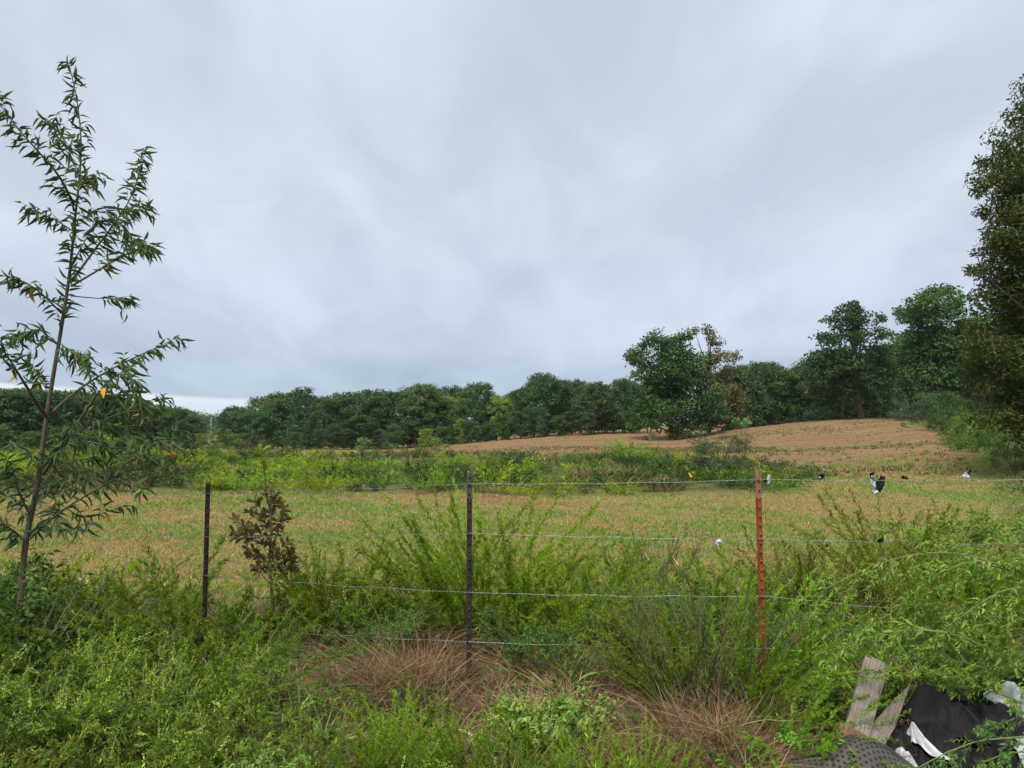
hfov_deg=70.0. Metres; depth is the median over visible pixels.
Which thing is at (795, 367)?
broadleaf tree
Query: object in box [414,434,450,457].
broadleaf shrub
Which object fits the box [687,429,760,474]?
round shrub
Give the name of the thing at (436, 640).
barbed wire
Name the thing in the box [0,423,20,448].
broadleaf tree
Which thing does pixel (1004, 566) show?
arching weed
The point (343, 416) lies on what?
cedar tree
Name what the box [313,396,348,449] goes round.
broadleaf tree
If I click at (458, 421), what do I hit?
broadleaf tree
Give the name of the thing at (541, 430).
cedar tree
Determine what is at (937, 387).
broadleaf tree
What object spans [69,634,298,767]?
ragweed
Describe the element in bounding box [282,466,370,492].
feathery weed
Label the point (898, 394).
broadleaf tree
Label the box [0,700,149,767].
ragweed
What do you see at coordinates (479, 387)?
broadleaf tree
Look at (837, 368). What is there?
oak tree
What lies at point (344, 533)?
field grass
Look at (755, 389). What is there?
cedar tree
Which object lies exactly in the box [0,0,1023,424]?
sky
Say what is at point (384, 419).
broadleaf tree
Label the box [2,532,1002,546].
barbed wire
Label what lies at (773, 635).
many stemmed weed
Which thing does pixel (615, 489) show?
feathery weed
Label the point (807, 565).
feathery weed
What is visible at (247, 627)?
ragweed
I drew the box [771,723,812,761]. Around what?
leafy herb
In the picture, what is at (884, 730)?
splintered board
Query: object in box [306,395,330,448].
broadleaf tree
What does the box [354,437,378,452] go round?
broadleaf shrub
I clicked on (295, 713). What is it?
grass clump
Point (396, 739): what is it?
feathery weed
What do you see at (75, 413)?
broadleaf tree
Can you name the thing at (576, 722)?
dry grass
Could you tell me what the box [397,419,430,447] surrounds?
broadleaf tree
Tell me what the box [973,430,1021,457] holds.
broadleaf shrub
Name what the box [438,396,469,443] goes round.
broadleaf tree
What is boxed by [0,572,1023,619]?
barbed wire
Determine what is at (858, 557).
feathery weed
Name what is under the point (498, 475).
weed strip
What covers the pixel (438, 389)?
broadleaf tree
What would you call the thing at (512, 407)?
broadleaf tree
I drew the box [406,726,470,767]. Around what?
many stemmed weed
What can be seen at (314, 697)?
ragweed
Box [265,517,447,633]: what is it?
feathery weed
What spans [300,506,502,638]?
feathery weed
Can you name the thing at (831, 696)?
leafy herb
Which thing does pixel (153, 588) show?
feathery weed
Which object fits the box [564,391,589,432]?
broadleaf tree
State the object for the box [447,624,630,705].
dry grass
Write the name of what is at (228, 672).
ragweed
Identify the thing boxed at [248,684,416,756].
grass clump
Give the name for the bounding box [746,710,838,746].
leafy herb
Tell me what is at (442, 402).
broadleaf tree
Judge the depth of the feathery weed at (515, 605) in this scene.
5.72 m
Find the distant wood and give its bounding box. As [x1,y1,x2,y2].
[182,410,288,435]
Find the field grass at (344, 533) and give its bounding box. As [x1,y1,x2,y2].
[0,449,1023,634]
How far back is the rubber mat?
3.31 m
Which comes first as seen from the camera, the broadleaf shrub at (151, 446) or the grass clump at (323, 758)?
the grass clump at (323, 758)
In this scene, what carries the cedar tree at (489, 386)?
on the ground at (914, 434)
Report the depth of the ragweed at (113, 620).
5.05 m
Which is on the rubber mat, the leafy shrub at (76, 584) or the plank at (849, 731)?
the plank at (849, 731)
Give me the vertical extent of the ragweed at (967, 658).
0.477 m
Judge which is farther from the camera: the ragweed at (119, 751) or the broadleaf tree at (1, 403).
the broadleaf tree at (1, 403)
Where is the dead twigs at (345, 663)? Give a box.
[295,623,406,701]
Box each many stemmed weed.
[322,720,420,767]
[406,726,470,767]
[574,560,715,654]
[590,555,777,718]
[625,564,822,705]
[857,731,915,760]
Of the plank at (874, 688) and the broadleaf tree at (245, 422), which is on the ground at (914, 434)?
the broadleaf tree at (245, 422)
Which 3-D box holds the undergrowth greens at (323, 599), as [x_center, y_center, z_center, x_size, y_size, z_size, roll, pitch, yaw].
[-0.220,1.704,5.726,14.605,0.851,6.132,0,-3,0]
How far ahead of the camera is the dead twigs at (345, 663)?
4.54 m
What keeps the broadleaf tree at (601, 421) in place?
on the ground at (914, 434)
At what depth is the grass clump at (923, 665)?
4.62 m
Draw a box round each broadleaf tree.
[0,388,34,446]
[0,390,39,447]
[0,401,10,441]
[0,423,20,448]
[1,390,50,448]
[12,387,44,425]
[15,431,46,451]
[28,389,95,428]
[32,391,90,447]
[39,425,80,450]
[44,391,92,449]
[48,393,108,445]
[62,399,110,448]
[68,389,100,429]
[75,392,133,447]
[95,399,136,446]
[107,405,154,448]
[131,406,162,448]
[152,411,182,444]
[154,403,181,449]
[154,408,196,447]
[155,406,199,446]
[175,433,195,448]
[181,413,206,448]
[185,409,201,447]
[214,405,253,448]
[218,414,240,448]
[226,412,250,444]
[226,433,242,448]
[232,412,264,447]
[234,409,257,439]
[236,432,253,449]
[244,395,274,437]
[249,410,281,446]
[252,397,293,441]
[258,391,292,439]
[269,396,302,447]
[271,430,287,447]
[279,391,312,429]
[281,432,305,449]
[304,402,334,449]
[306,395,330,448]
[311,428,329,449]
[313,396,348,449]
[319,423,348,449]
[327,391,367,449]
[340,421,363,449]
[341,414,380,447]
[350,393,379,448]
[351,390,370,407]
[352,388,395,429]
[359,394,395,447]
[371,428,387,448]
[374,391,416,445]
[375,402,395,447]
[380,423,404,447]
[389,383,448,444]
[393,398,426,447]
[395,385,416,445]
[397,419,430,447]
[401,383,434,445]
[416,382,448,442]
[417,428,435,446]
[427,398,459,442]
[433,426,454,444]
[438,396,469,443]
[439,384,471,418]
[439,391,480,441]
[444,398,484,441]
[447,419,464,443]
[453,418,466,443]
[458,419,482,442]
[463,381,497,421]
[479,424,495,440]
[485,394,508,440]
[489,414,515,439]
[490,398,518,439]
[494,395,525,439]
[499,390,537,438]
[503,410,529,438]
[505,386,526,436]
[516,406,544,437]
[517,386,549,436]
[523,372,562,434]
[527,372,566,436]
[544,379,575,416]
[544,380,573,431]
[549,415,572,435]
[553,383,578,423]
[560,410,583,434]
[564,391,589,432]
[566,378,588,432]
[570,381,622,433]
[573,390,603,432]
[574,412,598,434]
[589,385,617,431]
[592,412,611,433]
[602,403,625,432]
[608,377,638,432]
[609,379,637,431]
[620,383,643,432]
[621,411,639,432]
[633,386,663,432]
[719,363,748,421]
[719,368,757,418]
[725,368,769,427]
[740,360,796,420]
[742,362,779,420]
[756,368,801,420]
[771,378,806,417]
[781,363,804,398]
[785,367,819,421]
[796,361,846,419]
[798,358,834,417]
[820,389,854,418]
[831,373,865,418]
[841,365,876,416]
[848,356,900,413]
[862,349,906,417]
[872,342,928,401]
[883,334,940,409]
[893,338,958,411]
[899,339,964,410]
[925,338,996,410]
[935,316,1022,414]
[963,315,1020,381]
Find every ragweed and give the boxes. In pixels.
[0,597,106,702]
[0,605,153,716]
[0,611,198,744]
[0,613,150,766]
[0,631,119,754]
[0,644,145,767]
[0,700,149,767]
[2,601,117,668]
[10,659,225,767]
[16,634,130,679]
[62,705,217,767]
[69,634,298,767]
[82,691,243,767]
[86,627,251,732]
[99,657,317,767]
[188,627,361,758]
[203,654,329,718]
[230,613,319,657]
[269,616,383,668]
[311,597,426,654]
[346,673,437,719]
[463,604,586,672]
[485,726,589,767]
[508,607,627,677]
[606,703,684,744]
[619,579,751,646]
[661,591,813,663]
[681,719,750,767]
[777,646,913,706]
[808,596,945,671]
[905,603,1023,677]
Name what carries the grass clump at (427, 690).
on the ground at (914, 434)
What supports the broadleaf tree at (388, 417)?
on the ground at (914, 434)
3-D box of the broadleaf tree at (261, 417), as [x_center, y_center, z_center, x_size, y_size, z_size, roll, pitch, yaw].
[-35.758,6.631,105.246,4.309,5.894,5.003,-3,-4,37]
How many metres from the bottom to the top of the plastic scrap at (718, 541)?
0.050 m
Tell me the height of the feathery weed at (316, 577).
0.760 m
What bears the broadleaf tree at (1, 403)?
on the ground at (914, 434)
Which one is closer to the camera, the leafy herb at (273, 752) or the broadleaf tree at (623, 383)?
the leafy herb at (273, 752)
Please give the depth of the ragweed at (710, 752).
3.60 m
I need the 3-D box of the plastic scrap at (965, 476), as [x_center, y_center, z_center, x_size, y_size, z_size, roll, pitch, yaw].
[2.636,0.528,4.243,0.063,0.067,0.025,0,-3,0]
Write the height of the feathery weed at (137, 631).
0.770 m
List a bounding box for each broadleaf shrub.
[50,426,136,453]
[143,432,192,452]
[194,425,244,452]
[227,435,270,450]
[263,441,304,456]
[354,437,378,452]
[372,443,413,459]
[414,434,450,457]
[470,453,511,472]
[644,432,681,440]
[665,425,714,438]
[697,421,743,431]
[824,405,869,418]
[888,392,940,420]
[897,415,952,427]
[926,397,983,422]
[935,405,989,443]
[942,420,1011,451]
[947,391,1022,435]
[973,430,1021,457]
[984,442,1023,471]
[992,470,1023,490]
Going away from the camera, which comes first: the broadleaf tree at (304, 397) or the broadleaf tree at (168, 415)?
the broadleaf tree at (168, 415)
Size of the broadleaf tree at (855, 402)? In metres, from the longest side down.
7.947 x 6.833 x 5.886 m
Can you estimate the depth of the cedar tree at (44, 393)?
83.44 m
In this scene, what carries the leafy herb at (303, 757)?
on the ground at (914, 434)
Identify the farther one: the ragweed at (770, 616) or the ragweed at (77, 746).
the ragweed at (770, 616)
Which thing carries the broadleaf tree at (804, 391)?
on the ground at (914, 434)
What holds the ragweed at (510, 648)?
on the ground at (914, 434)
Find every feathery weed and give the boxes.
[0,564,122,694]
[1,530,134,617]
[2,569,165,660]
[31,558,216,677]
[52,565,197,625]
[104,552,222,612]
[169,591,389,719]
[209,468,280,490]
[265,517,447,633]
[271,534,374,616]
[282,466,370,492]
[289,512,456,614]
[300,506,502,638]
[327,705,405,767]
[343,681,438,767]
[360,483,550,615]
[367,464,600,613]
[371,690,481,767]
[384,511,575,614]
[389,472,457,492]
[399,523,602,627]
[414,501,631,618]
[418,696,514,767]
[425,452,471,466]
[478,718,547,767]
[480,475,539,495]
[492,522,668,644]
[500,534,664,635]
[520,469,604,494]
[520,562,702,691]
[540,719,627,767]
[557,521,658,620]
[574,625,694,708]
[594,473,650,495]
[596,437,671,459]
[598,706,700,767]
[636,736,704,767]
[669,451,710,463]
[677,532,797,624]
[682,541,865,609]
[707,556,976,708]
[714,524,869,624]
[751,641,889,731]
[765,529,881,606]
[783,469,1023,613]
[784,524,940,613]
[787,682,911,767]
[821,488,1006,603]
[870,535,1018,606]
[884,523,1023,661]
[888,498,1023,612]
[909,533,1006,603]
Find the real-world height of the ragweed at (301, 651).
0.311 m
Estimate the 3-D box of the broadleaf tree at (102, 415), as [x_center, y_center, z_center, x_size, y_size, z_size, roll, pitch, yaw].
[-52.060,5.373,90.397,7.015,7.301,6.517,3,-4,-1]
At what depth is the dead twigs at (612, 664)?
4.49 m
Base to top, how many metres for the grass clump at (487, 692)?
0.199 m
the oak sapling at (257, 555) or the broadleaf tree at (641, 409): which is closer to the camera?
the oak sapling at (257, 555)
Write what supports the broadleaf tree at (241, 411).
on the ground at (914, 434)
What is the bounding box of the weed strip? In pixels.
[0,444,818,494]
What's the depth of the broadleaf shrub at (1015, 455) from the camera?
24.84 m
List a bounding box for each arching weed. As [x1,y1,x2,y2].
[801,504,1023,716]
[914,701,1023,767]
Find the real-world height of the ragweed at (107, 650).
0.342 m
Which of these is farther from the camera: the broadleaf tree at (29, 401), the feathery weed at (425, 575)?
the broadleaf tree at (29, 401)
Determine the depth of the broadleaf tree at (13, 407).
80.90 m
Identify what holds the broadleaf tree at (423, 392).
on the ground at (914, 434)
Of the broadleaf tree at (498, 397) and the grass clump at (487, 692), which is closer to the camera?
the grass clump at (487, 692)
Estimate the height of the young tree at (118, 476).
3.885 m
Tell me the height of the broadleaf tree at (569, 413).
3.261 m
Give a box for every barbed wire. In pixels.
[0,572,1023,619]
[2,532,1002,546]
[9,477,1023,495]
[158,625,1020,665]
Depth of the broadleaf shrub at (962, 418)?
39.87 m
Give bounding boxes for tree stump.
[648,429,652,440]
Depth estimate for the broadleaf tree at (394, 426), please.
95.69 m
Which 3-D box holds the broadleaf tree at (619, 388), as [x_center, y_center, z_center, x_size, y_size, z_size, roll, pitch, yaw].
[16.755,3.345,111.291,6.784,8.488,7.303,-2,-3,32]
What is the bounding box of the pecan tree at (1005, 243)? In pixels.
[949,73,1023,454]
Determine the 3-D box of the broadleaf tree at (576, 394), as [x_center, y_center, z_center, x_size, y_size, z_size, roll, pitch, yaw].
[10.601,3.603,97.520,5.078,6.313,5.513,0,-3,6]
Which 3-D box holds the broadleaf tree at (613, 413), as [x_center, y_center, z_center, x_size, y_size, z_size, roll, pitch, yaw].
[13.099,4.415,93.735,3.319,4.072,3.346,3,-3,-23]
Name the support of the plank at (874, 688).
on the rubber mat
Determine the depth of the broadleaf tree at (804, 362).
93.00 m
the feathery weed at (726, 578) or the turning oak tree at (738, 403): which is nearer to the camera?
the feathery weed at (726, 578)
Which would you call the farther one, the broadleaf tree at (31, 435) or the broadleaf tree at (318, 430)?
the broadleaf tree at (318, 430)
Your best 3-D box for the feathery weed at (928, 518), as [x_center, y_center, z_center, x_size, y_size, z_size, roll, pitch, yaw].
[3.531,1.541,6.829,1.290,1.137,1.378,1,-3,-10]
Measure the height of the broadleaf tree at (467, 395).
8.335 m
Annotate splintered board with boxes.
[870,685,909,743]
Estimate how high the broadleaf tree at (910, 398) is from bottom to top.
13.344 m
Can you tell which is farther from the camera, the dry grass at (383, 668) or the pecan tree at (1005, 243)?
the pecan tree at (1005, 243)
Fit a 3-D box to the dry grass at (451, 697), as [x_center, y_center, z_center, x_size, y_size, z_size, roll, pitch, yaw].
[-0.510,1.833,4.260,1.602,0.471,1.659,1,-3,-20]
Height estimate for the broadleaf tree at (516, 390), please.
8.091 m
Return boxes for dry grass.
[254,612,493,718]
[264,654,401,720]
[296,633,453,700]
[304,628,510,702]
[316,644,533,745]
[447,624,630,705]
[453,666,684,767]
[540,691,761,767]
[573,658,829,767]
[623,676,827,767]
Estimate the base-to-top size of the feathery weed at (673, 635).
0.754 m
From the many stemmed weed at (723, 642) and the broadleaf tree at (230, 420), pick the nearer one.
the many stemmed weed at (723, 642)
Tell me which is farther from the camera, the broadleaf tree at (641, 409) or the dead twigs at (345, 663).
the broadleaf tree at (641, 409)
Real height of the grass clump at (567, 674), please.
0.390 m
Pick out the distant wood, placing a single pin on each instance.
(207, 420)
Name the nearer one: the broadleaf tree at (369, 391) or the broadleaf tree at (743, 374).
the broadleaf tree at (743, 374)
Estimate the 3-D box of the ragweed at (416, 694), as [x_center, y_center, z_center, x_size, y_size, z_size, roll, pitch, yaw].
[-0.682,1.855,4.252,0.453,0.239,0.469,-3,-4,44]
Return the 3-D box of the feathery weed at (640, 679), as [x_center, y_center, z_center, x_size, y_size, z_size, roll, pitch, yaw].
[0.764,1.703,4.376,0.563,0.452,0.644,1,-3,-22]
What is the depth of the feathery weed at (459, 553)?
6.03 m
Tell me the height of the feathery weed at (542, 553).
1.366 m
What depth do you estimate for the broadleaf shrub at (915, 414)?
65.75 m
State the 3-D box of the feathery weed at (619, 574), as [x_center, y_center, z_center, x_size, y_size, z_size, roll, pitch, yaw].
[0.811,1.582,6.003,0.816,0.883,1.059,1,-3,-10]
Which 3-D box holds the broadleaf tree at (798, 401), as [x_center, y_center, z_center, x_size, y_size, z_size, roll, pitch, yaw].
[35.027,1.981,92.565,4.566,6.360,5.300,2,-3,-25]
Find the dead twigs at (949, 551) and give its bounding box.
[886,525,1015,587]
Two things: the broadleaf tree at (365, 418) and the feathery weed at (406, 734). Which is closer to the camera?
the feathery weed at (406, 734)
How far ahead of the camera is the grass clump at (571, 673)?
4.55 m
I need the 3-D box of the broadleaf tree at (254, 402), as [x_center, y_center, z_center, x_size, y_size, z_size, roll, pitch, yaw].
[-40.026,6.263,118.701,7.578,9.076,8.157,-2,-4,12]
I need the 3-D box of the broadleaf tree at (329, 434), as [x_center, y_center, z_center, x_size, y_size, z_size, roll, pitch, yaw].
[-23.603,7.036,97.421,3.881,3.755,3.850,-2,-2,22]
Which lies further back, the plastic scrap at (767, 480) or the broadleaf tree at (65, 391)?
the broadleaf tree at (65, 391)
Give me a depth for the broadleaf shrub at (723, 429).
82.10 m
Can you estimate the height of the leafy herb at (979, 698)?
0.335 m
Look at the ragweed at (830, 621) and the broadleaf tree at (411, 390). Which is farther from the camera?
the broadleaf tree at (411, 390)
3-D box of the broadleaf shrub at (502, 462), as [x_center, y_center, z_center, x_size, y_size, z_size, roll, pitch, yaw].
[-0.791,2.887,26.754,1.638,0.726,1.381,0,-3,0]
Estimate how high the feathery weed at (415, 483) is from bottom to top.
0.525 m
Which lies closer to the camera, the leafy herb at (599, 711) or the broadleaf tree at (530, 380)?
the leafy herb at (599, 711)
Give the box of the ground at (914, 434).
[0,418,1023,767]
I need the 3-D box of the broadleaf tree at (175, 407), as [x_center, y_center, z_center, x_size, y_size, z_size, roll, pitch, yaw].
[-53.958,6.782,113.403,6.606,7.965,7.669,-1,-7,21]
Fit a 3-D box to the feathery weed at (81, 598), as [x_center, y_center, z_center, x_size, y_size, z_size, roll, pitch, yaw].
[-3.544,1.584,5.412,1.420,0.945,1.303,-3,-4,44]
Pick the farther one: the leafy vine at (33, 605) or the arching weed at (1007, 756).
the leafy vine at (33, 605)
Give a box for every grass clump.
[200,646,399,737]
[238,697,383,766]
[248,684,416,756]
[320,594,443,646]
[380,665,476,708]
[446,662,553,716]
[503,643,619,699]
[516,632,635,690]
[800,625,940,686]
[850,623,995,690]
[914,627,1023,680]
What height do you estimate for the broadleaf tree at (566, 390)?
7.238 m
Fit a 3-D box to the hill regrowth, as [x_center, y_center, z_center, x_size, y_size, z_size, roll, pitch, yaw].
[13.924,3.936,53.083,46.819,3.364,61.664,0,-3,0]
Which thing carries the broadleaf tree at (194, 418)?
on the ground at (914, 434)
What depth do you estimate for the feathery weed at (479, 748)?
3.38 m
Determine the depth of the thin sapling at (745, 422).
23.84 m
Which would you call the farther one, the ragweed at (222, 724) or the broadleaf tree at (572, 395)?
the broadleaf tree at (572, 395)
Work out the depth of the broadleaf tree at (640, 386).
99.47 m
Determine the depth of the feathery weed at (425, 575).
6.02 m
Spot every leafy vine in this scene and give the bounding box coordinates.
[0,543,87,662]
[0,565,118,725]
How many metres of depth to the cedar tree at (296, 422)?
104.22 m
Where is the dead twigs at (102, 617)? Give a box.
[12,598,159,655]
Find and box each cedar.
[578,460,608,488]
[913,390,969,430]
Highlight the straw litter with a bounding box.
[0,641,1020,767]
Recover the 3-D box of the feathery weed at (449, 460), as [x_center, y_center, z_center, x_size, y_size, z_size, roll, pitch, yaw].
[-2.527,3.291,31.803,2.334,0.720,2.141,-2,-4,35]
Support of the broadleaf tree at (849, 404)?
on the ground at (914, 434)
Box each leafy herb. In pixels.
[0,559,152,644]
[0,563,34,639]
[0,589,77,659]
[208,732,298,767]
[249,746,320,767]
[496,688,610,752]
[523,684,620,732]
[716,731,855,767]
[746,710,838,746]
[770,657,887,730]
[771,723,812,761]
[881,665,945,706]
[912,656,990,704]
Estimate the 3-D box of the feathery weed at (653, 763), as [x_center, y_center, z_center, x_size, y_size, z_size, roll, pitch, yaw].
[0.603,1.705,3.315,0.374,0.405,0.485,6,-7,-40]
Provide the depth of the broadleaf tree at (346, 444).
99.87 m
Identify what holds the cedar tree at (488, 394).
on the ground at (914, 434)
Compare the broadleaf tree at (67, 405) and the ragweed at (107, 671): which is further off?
the broadleaf tree at (67, 405)
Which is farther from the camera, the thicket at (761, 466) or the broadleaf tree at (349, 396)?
the broadleaf tree at (349, 396)
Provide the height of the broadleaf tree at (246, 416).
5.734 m
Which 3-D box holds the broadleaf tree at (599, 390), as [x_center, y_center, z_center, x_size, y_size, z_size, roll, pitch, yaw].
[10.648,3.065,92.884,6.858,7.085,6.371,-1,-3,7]
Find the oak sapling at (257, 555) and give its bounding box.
[227,443,299,612]
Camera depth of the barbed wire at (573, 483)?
4.70 m
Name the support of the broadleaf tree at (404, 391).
on the ground at (914, 434)
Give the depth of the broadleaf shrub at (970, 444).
33.80 m
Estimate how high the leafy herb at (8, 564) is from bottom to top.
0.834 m
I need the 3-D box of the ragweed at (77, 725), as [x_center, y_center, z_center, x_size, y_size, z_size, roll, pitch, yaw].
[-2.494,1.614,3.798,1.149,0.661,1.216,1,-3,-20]
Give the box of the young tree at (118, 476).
[0,54,200,655]
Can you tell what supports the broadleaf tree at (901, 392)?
on the ground at (914, 434)
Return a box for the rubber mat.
[720,735,914,767]
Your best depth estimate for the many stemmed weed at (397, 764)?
3.38 m
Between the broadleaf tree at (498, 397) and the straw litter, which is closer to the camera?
the straw litter
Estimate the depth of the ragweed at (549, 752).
3.56 m
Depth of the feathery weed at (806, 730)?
3.61 m
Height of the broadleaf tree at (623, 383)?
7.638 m
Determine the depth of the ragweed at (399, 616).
5.32 m
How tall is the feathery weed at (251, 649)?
0.754 m
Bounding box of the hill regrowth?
[421,418,976,478]
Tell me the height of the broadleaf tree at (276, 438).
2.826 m
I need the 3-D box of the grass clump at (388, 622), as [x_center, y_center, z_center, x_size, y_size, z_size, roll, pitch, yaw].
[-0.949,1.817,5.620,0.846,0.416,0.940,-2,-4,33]
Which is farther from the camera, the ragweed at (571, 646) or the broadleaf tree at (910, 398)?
the broadleaf tree at (910, 398)
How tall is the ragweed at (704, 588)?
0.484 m
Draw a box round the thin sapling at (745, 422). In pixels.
[732,415,751,470]
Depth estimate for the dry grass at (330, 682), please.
4.63 m
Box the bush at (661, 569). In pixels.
[601,520,705,614]
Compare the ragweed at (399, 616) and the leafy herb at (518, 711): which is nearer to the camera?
the leafy herb at (518, 711)
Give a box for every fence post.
[198,483,213,640]
[461,472,476,685]
[752,469,771,686]
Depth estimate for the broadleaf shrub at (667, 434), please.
76.70 m
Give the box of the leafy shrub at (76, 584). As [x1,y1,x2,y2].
[1,549,125,641]
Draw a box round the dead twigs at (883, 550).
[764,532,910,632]
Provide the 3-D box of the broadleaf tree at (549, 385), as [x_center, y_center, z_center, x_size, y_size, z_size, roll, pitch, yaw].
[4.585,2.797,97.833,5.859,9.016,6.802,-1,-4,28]
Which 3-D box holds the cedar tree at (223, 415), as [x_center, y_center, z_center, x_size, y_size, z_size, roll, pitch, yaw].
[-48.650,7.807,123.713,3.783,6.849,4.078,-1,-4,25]
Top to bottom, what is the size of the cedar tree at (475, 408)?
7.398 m
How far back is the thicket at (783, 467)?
21.64 m
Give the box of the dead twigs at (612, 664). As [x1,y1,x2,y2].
[576,613,676,699]
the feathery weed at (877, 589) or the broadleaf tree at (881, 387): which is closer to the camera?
the feathery weed at (877, 589)
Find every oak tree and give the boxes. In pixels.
[621,327,733,438]
[684,323,752,432]
[799,299,898,418]
[887,282,995,420]
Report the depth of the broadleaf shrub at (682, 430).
77.58 m
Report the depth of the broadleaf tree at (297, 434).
99.96 m
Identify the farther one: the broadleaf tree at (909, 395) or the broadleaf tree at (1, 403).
the broadleaf tree at (909, 395)
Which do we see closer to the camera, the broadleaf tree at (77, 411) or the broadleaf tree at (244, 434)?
the broadleaf tree at (77, 411)
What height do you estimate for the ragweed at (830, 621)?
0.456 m
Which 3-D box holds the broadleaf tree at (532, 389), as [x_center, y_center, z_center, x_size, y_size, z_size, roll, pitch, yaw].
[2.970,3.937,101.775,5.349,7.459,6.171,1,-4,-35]
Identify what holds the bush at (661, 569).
on the ground at (914, 434)
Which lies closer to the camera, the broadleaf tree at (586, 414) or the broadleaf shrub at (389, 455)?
the broadleaf shrub at (389, 455)
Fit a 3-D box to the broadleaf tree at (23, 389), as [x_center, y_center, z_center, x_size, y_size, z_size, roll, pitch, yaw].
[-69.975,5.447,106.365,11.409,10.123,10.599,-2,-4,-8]
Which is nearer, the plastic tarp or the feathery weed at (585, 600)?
the plastic tarp
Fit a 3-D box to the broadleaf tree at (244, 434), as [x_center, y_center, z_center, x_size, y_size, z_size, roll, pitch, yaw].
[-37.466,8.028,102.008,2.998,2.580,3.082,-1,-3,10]
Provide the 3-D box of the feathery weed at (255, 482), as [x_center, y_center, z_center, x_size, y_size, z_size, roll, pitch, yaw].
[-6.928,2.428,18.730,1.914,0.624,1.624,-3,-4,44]
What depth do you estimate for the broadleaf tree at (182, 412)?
96.38 m
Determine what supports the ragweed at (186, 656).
on the ground at (914, 434)
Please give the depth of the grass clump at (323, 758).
3.73 m
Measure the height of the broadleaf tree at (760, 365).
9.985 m
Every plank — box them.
[834,723,865,738]
[845,654,887,736]
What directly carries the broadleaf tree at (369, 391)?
on the ground at (914, 434)
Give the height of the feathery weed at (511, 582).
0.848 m
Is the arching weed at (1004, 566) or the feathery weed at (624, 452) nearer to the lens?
the arching weed at (1004, 566)
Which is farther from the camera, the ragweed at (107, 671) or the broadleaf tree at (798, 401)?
the broadleaf tree at (798, 401)
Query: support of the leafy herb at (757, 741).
on the ground at (914, 434)
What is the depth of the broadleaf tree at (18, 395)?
80.37 m
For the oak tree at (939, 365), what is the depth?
72.04 m
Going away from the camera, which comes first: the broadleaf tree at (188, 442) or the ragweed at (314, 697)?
the ragweed at (314, 697)
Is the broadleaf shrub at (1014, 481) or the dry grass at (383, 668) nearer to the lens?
the dry grass at (383, 668)
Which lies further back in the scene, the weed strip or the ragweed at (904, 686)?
the weed strip
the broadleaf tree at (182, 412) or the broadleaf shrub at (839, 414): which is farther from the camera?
the broadleaf tree at (182, 412)
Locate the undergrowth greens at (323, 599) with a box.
[0,533,1023,767]
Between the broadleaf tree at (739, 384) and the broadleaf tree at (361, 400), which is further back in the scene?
the broadleaf tree at (361, 400)
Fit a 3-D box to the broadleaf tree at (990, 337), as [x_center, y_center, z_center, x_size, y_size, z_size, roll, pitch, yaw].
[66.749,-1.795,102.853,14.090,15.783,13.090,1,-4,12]
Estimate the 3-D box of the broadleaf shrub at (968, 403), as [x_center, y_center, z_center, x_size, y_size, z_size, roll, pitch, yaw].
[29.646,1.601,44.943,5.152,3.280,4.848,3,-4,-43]
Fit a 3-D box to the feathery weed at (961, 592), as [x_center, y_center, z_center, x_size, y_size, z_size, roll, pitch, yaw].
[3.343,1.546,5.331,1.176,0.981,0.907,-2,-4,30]
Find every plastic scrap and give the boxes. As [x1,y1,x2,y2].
[715,538,722,545]
[763,475,770,483]
[870,472,884,493]
[961,470,971,480]
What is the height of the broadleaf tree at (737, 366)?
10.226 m
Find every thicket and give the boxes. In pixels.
[724,452,803,479]
[768,460,826,479]
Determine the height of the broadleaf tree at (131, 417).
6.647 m
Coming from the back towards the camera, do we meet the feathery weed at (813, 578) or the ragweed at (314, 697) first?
the feathery weed at (813, 578)
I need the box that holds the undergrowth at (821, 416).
[2,401,1012,452]
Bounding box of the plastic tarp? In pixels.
[885,668,1023,767]
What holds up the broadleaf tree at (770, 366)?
on the ground at (914, 434)
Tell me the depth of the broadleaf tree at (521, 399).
98.39 m
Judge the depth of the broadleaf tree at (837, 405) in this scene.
88.64 m
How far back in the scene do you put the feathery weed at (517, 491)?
18.36 m
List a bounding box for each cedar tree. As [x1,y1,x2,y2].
[20,389,54,448]
[216,410,229,447]
[259,434,266,448]
[280,387,309,448]
[292,386,324,447]
[296,420,318,449]
[330,399,354,448]
[465,391,487,441]
[473,390,493,441]
[478,383,498,441]
[534,408,548,436]
[741,360,775,426]
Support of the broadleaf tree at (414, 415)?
on the ground at (914, 434)
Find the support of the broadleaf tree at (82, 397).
on the ground at (914, 434)
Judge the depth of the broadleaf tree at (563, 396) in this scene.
101.40 m
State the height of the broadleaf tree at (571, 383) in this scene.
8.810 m
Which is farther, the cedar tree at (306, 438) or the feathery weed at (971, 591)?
the cedar tree at (306, 438)

